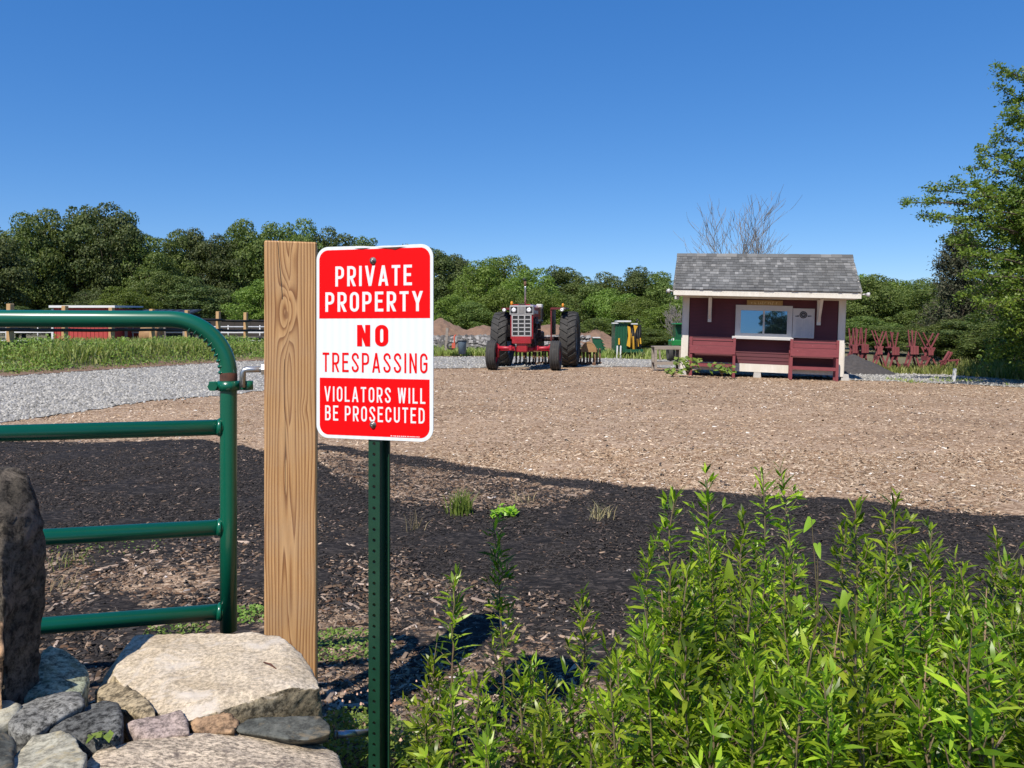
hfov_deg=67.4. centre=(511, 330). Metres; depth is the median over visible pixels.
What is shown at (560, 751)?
weed plant
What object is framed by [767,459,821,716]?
weed plant
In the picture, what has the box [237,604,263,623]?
clover patch
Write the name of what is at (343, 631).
clover patch
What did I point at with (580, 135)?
sky
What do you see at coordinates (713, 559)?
weed plant
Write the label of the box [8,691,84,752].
angular cobble
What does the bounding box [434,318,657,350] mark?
soil heap
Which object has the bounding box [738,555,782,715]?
weed plant
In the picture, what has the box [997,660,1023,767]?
weed plant
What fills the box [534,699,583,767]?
weed plant
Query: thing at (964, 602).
weed plant
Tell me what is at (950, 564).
weed plant
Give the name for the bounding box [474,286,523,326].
shrub
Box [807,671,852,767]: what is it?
weed plant
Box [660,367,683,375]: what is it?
burdock plant
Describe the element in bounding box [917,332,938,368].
trestle
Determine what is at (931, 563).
weed plant
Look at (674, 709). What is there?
weed plant
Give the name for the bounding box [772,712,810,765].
weed plant
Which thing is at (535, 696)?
weed plant
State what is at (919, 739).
weed plant
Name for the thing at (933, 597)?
weed plant
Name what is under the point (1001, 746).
weed plant
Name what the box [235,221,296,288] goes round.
broadleaf tree
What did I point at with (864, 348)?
trestle
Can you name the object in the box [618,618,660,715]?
weed plant
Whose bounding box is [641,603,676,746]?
weed plant
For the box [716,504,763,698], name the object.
weed plant
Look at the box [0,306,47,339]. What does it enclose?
shrub
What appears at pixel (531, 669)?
weed plant
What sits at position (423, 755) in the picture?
weed plant
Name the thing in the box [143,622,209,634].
clover patch
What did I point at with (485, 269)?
broadleaf tree
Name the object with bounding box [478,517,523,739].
weed plant
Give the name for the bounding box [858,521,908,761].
weed plant
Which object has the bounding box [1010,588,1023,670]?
weed plant
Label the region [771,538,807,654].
weed plant
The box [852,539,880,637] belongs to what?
weed plant
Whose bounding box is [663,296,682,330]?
shrub
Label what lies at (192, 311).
lean to
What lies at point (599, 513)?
grass tuft
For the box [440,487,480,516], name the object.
grass tuft
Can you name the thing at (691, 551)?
weed plant
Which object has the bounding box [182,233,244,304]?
broadleaf tree
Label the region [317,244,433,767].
no trespassing sign
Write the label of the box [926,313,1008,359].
shrub
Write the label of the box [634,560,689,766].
weed plant
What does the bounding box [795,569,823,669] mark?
dead stalk
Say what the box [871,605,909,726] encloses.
weed plant
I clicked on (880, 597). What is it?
weed plant
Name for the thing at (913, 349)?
trestle
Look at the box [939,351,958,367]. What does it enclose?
trestle
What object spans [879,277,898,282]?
broadleaf tree
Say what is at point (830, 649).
weed plant
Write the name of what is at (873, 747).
weed plant
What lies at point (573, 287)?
broadleaf tree
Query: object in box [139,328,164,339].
hay bale
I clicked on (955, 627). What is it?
weed plant
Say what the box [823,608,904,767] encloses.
weed plant
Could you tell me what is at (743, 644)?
weed plant
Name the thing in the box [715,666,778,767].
weed plant
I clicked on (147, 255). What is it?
broadleaf tree
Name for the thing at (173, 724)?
pink stone
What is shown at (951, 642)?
weed plant
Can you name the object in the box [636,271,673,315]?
broadleaf tree
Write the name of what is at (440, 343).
rubble bank
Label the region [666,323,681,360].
tractor
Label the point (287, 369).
wood post
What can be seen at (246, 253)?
broadleaf tree
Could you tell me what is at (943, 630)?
weed plant
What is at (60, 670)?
speckled cobble
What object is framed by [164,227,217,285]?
broadleaf tree
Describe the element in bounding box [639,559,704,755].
weed plant
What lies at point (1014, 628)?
weed plant
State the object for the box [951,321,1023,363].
shrub
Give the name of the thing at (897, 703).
weed plant
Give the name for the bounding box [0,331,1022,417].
ground
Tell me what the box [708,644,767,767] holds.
weed plant
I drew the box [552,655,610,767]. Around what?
weed plant
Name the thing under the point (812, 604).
weed plant
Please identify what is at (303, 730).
long grey stone
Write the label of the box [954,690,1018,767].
weed plant
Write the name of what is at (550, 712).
weed plant
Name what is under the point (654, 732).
weed plant
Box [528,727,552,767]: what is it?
weed plant
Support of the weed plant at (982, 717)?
on the ground at (901, 356)
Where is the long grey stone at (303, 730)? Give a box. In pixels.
[236,716,329,744]
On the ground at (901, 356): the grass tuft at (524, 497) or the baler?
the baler
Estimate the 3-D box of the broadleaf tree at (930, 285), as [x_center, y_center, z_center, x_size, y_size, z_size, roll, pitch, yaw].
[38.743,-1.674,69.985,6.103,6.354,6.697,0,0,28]
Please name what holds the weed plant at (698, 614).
on the ground at (901, 356)
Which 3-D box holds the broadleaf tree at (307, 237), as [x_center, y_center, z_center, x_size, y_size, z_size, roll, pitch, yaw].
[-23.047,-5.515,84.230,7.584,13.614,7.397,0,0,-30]
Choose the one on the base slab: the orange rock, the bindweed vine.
the orange rock
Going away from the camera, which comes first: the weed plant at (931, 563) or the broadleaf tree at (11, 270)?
the weed plant at (931, 563)
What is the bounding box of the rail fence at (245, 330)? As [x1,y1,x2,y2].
[0,304,263,345]
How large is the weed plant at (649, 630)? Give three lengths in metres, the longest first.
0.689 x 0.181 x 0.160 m
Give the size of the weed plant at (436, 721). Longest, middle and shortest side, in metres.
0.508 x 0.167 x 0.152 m
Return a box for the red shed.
[49,305,142,340]
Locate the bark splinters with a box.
[45,468,1021,709]
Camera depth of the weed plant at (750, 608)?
1.50 m
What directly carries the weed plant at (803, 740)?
on the ground at (901, 356)
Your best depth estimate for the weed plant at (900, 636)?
1.80 m
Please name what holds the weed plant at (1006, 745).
on the ground at (901, 356)
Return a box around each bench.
[689,337,735,377]
[788,339,839,380]
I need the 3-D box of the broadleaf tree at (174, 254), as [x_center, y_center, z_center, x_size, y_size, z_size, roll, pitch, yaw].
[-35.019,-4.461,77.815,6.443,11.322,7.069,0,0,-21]
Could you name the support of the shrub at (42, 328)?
on the ground at (901, 356)
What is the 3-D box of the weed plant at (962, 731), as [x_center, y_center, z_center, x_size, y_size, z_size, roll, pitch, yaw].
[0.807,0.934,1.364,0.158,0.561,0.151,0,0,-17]
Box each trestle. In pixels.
[847,328,858,355]
[855,328,868,359]
[871,330,886,367]
[884,332,900,367]
[903,330,920,367]
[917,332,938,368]
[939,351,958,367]
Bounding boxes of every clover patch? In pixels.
[49,540,158,556]
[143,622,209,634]
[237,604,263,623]
[318,626,395,663]
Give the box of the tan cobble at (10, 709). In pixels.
[0,700,21,734]
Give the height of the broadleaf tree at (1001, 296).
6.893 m
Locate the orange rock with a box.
[190,712,239,735]
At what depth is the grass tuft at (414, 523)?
4.78 m
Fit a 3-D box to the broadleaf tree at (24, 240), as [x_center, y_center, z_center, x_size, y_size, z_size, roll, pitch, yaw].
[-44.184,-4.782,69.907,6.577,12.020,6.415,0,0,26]
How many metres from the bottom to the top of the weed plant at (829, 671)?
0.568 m
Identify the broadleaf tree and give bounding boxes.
[0,210,66,337]
[0,227,37,309]
[14,207,86,336]
[41,204,108,306]
[67,201,145,301]
[105,209,154,292]
[109,236,181,300]
[149,231,199,301]
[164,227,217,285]
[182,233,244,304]
[213,218,270,314]
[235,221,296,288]
[277,218,323,251]
[310,226,355,252]
[351,235,377,245]
[430,247,468,314]
[439,253,477,299]
[447,256,516,311]
[468,254,533,301]
[487,267,562,311]
[539,265,581,301]
[561,271,601,309]
[588,271,634,298]
[616,265,656,307]
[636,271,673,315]
[664,285,679,303]
[858,273,892,286]
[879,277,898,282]
[902,279,955,305]
[913,277,967,306]
[966,273,1021,324]
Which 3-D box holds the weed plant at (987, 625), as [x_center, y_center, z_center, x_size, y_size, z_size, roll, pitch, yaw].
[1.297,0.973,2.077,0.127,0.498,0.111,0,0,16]
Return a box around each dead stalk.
[654,590,668,658]
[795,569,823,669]
[821,609,839,685]
[904,654,942,767]
[919,586,938,682]
[971,589,990,755]
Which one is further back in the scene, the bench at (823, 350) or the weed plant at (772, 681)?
the bench at (823, 350)
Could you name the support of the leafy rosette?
on the wood chip ground at (610, 582)
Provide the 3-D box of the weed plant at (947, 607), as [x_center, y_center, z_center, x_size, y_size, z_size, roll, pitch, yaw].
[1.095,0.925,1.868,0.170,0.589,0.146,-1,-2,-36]
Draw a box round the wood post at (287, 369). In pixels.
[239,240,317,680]
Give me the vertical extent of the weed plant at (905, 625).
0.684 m
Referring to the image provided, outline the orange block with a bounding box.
[0,672,1,708]
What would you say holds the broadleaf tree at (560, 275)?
on the ground at (901, 356)
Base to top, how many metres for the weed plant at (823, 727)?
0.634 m
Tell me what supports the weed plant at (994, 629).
on the ground at (901, 356)
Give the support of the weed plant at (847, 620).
on the ground at (901, 356)
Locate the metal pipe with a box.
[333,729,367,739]
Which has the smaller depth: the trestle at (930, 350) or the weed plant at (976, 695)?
the weed plant at (976, 695)
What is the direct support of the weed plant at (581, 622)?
on the ground at (901, 356)
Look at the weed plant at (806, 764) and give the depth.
1.28 m
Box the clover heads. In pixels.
[322,680,434,741]
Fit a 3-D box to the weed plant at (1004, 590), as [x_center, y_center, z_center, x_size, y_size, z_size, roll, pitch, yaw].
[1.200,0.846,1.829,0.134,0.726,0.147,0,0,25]
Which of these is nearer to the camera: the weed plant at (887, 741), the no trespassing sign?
the weed plant at (887, 741)
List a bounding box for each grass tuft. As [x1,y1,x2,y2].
[45,564,85,592]
[46,546,94,570]
[398,506,430,530]
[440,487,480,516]
[510,491,538,502]
[587,500,617,520]
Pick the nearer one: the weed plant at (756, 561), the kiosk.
the weed plant at (756, 561)
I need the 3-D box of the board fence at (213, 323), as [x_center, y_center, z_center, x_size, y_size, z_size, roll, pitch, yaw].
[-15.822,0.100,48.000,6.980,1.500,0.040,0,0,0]
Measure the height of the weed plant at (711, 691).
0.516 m
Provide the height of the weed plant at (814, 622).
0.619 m
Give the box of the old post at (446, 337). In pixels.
[445,328,448,349]
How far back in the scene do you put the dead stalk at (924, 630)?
1.83 m
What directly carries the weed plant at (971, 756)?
on the ground at (901, 356)
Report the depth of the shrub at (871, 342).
39.69 m
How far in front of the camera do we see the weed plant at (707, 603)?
1.93 m
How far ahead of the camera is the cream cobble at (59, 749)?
1.35 m
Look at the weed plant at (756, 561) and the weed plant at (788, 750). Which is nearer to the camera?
the weed plant at (788, 750)
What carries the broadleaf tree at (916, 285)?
on the ground at (901, 356)
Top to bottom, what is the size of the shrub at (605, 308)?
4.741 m
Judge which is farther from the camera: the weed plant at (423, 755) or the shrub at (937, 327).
the shrub at (937, 327)
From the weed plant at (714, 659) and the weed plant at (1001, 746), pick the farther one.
the weed plant at (714, 659)
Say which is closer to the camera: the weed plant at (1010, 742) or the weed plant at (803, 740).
the weed plant at (803, 740)
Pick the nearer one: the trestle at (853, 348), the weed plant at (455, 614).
the weed plant at (455, 614)
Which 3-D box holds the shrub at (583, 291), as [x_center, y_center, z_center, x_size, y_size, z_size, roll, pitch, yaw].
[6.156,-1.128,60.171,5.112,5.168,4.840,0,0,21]
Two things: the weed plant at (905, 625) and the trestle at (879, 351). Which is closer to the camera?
the weed plant at (905, 625)
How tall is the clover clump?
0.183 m
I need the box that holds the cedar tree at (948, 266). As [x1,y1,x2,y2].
[906,225,1014,362]
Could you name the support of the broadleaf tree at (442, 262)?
on the ground at (901, 356)
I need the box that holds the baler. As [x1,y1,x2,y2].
[611,319,644,357]
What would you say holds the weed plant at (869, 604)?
on the ground at (901, 356)
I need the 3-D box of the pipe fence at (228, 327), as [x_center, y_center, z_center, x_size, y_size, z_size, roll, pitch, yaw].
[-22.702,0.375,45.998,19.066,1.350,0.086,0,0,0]
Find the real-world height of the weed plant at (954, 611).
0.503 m
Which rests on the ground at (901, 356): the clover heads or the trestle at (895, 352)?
the trestle at (895, 352)
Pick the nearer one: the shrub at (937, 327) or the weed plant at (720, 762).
the weed plant at (720, 762)
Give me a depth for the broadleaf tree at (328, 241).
85.11 m
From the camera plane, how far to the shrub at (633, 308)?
55.26 m
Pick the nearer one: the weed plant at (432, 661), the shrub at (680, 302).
the weed plant at (432, 661)
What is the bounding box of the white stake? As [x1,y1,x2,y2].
[952,368,956,380]
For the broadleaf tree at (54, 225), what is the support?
on the ground at (901, 356)
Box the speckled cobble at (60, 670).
[24,646,89,706]
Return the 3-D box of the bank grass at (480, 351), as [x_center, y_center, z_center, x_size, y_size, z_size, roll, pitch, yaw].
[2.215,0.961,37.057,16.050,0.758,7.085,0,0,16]
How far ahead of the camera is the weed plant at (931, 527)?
2.01 m
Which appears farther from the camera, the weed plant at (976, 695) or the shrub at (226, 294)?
the shrub at (226, 294)
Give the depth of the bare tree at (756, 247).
42.89 m
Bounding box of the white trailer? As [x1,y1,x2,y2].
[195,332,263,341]
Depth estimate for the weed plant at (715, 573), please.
1.98 m
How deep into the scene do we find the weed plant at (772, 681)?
1.34 m
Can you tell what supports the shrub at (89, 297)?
on the ground at (901, 356)
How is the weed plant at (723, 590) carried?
on the ground at (901, 356)
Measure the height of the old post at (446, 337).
1.088 m
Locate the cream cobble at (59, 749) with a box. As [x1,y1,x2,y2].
[14,730,86,767]
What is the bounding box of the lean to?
[125,309,201,338]
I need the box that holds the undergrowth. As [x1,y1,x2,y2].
[395,566,1022,767]
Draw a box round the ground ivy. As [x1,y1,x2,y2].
[86,730,113,742]
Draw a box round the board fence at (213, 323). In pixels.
[207,321,263,341]
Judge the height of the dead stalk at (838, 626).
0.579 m
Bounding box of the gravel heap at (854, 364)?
[844,354,895,374]
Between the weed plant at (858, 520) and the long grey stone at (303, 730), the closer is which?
the long grey stone at (303, 730)
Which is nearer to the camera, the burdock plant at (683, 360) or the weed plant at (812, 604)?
the weed plant at (812, 604)
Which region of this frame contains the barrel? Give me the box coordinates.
[457,340,466,353]
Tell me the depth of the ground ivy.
1.42 m
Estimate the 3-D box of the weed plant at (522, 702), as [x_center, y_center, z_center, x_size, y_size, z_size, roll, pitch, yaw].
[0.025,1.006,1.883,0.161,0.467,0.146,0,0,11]
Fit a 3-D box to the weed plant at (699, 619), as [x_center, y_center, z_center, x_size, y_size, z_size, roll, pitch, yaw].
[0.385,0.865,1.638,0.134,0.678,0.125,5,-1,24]
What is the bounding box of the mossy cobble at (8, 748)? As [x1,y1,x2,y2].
[0,733,16,767]
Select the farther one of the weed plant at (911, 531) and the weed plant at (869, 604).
the weed plant at (911, 531)
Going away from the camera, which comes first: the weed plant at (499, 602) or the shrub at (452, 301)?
the weed plant at (499, 602)
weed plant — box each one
[400,632,451,767]
[403,673,473,767]
[404,695,449,767]
[407,739,452,767]
[413,744,443,767]
[429,562,477,755]
[432,677,474,767]
[454,667,499,766]
[454,683,519,767]
[467,717,503,767]
[469,721,509,767]
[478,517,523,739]
[487,649,553,767]
[507,706,540,767]
[514,678,553,737]
[515,649,561,767]
[519,700,568,767]
[528,665,571,767]
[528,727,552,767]
[531,699,570,767]
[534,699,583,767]
[534,721,571,767]
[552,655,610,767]
[563,727,613,767]
[564,582,605,751]
[579,686,612,766]
[584,658,642,767]
[591,586,671,767]
[591,630,635,758]
[591,645,643,767]
[600,604,653,731]
[602,746,626,767]
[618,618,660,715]
[621,634,673,767]
[625,544,666,766]
[632,645,692,767]
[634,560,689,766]
[635,645,706,767]
[635,680,677,766]
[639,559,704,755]
[641,574,678,707]
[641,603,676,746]
[644,581,666,641]
[645,591,707,759]
[646,485,694,728]
[653,630,720,767]
[653,630,722,764]
[660,652,717,767]
[665,561,700,729]
[668,579,722,767]
[670,596,723,708]
[678,540,699,599]
[678,708,733,767]
[679,685,739,767]
[680,463,733,707]
[681,562,723,718]
[691,536,733,714]
[692,548,732,684]
[692,553,730,753]
[694,683,728,754]
[697,563,743,748]
[704,655,759,765]
[707,546,743,679]
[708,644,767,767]
[708,676,748,764]
[714,664,792,766]
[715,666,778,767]
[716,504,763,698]
[718,569,778,761]
[719,674,781,767]
[724,617,768,694]
[725,628,779,765]
[734,613,773,702]
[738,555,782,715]
[741,745,794,767]
[742,539,770,627]
[745,579,781,692]
[746,467,784,694]
[748,594,818,741]
[754,626,835,767]
[759,541,816,721]
[765,613,831,763]
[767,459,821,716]
[769,602,814,734]
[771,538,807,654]
[771,634,819,764]
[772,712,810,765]
[773,604,827,754]
[775,666,825,767]
[779,673,845,767]
[781,702,850,767]
[790,654,866,767]
[806,582,837,678]
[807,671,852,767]
[808,650,861,766]
[811,636,845,744]
[817,518,858,700]
[823,494,878,712]
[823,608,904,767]
[831,663,889,767]
[833,679,895,767]
[834,610,906,763]
[843,597,861,667]
[849,588,882,694]
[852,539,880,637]
[854,581,907,767]
[855,716,906,767]
[856,715,888,767]
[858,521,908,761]
[859,576,904,758]
[861,557,903,725]
[868,488,935,761]
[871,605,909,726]
[872,643,924,763]
[873,582,938,767]
[882,662,957,767]
[883,603,917,767]
[888,577,945,767]
[891,662,966,767]
[893,569,952,767]
[901,661,964,767]
[903,631,934,759]
[907,539,953,753]
[910,515,955,672]
[913,605,973,767]
[914,656,967,761]
[924,606,1015,767]
[925,604,1001,763]
[927,650,985,763]
[932,638,953,760]
[934,544,969,650]
[934,587,981,686]
[939,737,988,766]
[941,561,995,701]
[942,591,969,652]
[942,701,988,767]
[950,637,1007,767]
[954,603,1005,766]
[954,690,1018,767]
[961,654,1023,767]
[970,593,1023,759]
[972,548,1006,678]
[975,632,1014,716]
[978,600,1006,695]
[981,542,1023,692]
[983,525,1023,688]
[985,601,1023,766]
[987,585,1020,750]
[993,555,1023,653]
[995,616,1023,734]
[996,733,1020,767]
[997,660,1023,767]
[1000,665,1023,765]
[1000,677,1022,751]
[1000,732,1023,767]
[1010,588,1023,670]
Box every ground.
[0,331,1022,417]
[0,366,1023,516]
[40,512,1023,767]
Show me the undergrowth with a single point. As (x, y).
(655, 752)
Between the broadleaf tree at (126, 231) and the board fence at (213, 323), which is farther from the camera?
the broadleaf tree at (126, 231)
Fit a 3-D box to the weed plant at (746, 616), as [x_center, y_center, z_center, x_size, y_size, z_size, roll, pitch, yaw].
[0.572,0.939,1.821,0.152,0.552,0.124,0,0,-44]
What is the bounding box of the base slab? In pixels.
[87,733,341,767]
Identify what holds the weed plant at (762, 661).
on the ground at (901, 356)
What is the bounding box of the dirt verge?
[0,357,263,375]
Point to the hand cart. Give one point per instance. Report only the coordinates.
(453, 345)
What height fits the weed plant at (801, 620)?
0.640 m
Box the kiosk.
[666,253,869,380]
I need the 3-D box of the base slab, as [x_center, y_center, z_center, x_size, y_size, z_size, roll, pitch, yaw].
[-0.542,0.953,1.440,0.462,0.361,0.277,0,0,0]
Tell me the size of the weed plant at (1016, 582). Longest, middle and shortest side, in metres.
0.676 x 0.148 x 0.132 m
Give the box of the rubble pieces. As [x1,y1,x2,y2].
[434,334,590,349]
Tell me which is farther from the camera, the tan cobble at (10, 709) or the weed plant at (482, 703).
the weed plant at (482, 703)
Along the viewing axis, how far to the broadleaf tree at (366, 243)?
86.35 m
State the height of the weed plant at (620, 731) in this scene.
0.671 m
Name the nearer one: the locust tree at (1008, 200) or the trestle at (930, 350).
the locust tree at (1008, 200)
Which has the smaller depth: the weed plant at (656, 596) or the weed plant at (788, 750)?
the weed plant at (788, 750)
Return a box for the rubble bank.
[436,334,550,349]
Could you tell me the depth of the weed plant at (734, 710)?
1.57 m
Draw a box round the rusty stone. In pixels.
[0,621,3,684]
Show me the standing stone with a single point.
(23, 554)
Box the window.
[735,305,792,337]
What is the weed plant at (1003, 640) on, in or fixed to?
on the ground at (901, 356)
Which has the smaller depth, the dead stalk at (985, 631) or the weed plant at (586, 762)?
the weed plant at (586, 762)
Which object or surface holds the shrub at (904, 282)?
on the ground at (901, 356)
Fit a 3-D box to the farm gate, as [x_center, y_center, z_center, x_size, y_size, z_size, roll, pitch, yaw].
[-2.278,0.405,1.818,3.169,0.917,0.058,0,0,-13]
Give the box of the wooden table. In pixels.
[651,346,680,369]
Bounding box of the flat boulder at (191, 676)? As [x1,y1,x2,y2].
[95,632,322,745]
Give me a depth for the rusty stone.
1.50 m
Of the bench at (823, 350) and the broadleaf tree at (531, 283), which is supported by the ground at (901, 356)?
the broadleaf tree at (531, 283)
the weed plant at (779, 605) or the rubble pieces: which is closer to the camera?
the weed plant at (779, 605)
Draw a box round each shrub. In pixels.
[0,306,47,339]
[27,308,51,339]
[64,289,115,304]
[88,286,163,309]
[126,270,188,308]
[155,276,229,318]
[192,288,249,319]
[219,278,263,319]
[434,294,476,324]
[441,301,493,329]
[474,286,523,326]
[519,286,573,324]
[557,283,610,327]
[580,318,614,336]
[581,288,645,332]
[610,296,664,324]
[629,305,679,336]
[641,327,672,347]
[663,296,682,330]
[845,316,903,352]
[845,326,907,353]
[846,273,911,349]
[846,286,882,342]
[878,284,958,327]
[882,328,920,355]
[886,280,928,311]
[896,318,988,363]
[900,317,942,341]
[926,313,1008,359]
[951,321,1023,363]
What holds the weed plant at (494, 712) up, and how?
on the ground at (901, 356)
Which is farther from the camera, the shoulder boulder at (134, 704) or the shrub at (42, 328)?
the shrub at (42, 328)
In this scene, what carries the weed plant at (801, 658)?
on the ground at (901, 356)
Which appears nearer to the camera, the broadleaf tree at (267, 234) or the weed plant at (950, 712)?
the weed plant at (950, 712)
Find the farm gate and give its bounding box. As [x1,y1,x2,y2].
[0,310,252,634]
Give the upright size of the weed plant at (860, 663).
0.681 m
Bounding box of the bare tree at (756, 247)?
[674,184,798,253]
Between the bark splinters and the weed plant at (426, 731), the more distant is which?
the bark splinters
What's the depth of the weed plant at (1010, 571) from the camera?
2.14 m
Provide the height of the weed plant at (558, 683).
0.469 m
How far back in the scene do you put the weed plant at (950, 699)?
1.77 m
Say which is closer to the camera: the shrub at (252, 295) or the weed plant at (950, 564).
the weed plant at (950, 564)
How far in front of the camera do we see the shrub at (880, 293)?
47.10 m
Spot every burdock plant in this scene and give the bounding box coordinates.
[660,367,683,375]
[673,356,702,374]
[707,362,735,374]
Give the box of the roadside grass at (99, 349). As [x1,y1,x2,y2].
[0,335,469,373]
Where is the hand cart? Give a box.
[446,334,455,349]
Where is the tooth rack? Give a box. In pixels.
[591,337,605,356]
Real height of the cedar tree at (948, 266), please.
6.347 m
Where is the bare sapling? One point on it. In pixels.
(670, 317)
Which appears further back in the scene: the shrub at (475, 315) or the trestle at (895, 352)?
the shrub at (475, 315)
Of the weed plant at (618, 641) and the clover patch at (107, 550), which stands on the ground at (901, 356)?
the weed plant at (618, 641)
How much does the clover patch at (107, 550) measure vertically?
0.033 m
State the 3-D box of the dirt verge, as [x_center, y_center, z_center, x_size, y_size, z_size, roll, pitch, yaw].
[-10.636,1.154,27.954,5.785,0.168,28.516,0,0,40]
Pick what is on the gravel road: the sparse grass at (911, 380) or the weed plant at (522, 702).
the sparse grass at (911, 380)
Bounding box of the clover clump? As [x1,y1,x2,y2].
[322,705,434,767]
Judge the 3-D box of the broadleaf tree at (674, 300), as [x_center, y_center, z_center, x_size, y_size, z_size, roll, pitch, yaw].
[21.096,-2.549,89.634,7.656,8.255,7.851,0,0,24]
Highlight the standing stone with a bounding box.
[0,466,46,704]
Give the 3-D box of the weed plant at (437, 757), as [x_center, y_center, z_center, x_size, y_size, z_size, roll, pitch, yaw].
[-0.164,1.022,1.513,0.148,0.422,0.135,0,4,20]
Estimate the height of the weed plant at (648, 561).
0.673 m
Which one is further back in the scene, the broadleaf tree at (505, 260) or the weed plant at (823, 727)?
the broadleaf tree at (505, 260)
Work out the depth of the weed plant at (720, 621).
1.75 m
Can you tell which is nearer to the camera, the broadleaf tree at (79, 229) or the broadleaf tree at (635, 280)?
the broadleaf tree at (79, 229)
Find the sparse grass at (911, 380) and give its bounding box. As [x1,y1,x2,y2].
[885,376,1017,384]
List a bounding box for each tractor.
[485,278,580,369]
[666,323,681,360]
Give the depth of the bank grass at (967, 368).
25.07 m
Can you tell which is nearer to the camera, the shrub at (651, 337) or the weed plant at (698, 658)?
the weed plant at (698, 658)
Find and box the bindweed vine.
[600,516,1018,764]
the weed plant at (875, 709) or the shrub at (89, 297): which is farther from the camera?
the shrub at (89, 297)
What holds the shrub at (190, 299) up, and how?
on the ground at (901, 356)
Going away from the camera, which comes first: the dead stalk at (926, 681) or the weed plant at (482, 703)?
the dead stalk at (926, 681)
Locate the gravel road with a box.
[0,356,1023,421]
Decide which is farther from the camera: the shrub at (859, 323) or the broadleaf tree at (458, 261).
the broadleaf tree at (458, 261)
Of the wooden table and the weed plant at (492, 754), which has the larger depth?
the wooden table
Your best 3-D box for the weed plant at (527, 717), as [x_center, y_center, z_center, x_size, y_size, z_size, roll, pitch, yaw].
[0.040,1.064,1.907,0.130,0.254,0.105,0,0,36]
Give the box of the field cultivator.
[514,342,601,364]
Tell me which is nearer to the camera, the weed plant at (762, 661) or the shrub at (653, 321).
the weed plant at (762, 661)
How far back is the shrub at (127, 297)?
57.37 m
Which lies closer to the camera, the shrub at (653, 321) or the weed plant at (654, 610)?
the weed plant at (654, 610)
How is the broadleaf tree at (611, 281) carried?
on the ground at (901, 356)
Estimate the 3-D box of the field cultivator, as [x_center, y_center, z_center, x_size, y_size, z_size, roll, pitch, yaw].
[1.650,0.887,27.829,3.185,0.949,1.419,0,0,6]
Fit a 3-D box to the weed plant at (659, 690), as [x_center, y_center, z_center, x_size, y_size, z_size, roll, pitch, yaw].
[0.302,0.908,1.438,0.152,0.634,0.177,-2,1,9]
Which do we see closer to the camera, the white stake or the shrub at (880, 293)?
the white stake
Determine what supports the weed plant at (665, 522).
on the ground at (901, 356)
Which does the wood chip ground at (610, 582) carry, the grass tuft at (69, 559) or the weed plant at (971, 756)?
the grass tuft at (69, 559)
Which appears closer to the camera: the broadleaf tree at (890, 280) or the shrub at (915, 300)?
the shrub at (915, 300)
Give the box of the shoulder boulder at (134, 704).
[95,681,154,743]
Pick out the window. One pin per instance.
(750, 320)
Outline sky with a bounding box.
[0,0,1023,306]
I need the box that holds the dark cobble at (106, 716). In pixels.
[49,700,123,760]
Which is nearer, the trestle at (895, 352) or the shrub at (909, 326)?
the trestle at (895, 352)
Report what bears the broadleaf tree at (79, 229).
on the ground at (901, 356)
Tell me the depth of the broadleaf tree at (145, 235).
75.28 m
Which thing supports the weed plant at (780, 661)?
on the ground at (901, 356)
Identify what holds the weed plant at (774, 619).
on the ground at (901, 356)
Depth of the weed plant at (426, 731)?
1.57 m
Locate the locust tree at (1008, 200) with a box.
[899,61,1023,375]
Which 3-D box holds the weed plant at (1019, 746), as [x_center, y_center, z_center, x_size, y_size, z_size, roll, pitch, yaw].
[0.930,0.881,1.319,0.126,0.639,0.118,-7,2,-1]
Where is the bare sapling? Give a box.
[660,303,681,336]
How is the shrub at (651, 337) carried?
on the ground at (901, 356)
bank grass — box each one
[434,344,674,359]
[869,357,1023,379]
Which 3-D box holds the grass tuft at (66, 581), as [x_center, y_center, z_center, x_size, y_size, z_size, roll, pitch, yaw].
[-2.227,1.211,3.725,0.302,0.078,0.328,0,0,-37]
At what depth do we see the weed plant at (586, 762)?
1.28 m
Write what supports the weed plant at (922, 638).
on the ground at (901, 356)
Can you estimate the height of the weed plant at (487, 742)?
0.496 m
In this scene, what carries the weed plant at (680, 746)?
on the ground at (901, 356)
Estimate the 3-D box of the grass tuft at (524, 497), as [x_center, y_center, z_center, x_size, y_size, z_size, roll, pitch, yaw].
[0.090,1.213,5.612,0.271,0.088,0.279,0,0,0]
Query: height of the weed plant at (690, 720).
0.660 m
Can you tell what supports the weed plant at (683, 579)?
on the ground at (901, 356)
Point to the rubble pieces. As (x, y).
(475, 338)
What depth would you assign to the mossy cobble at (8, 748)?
1.34 m
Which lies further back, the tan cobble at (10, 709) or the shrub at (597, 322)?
the shrub at (597, 322)
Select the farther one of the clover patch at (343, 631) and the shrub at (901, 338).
the shrub at (901, 338)
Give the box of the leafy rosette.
[490,503,518,518]
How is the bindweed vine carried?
on the wood chip ground at (610, 582)
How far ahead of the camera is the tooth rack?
35.00 m
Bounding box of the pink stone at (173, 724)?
[126,710,189,741]
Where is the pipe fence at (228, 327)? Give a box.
[0,325,263,340]

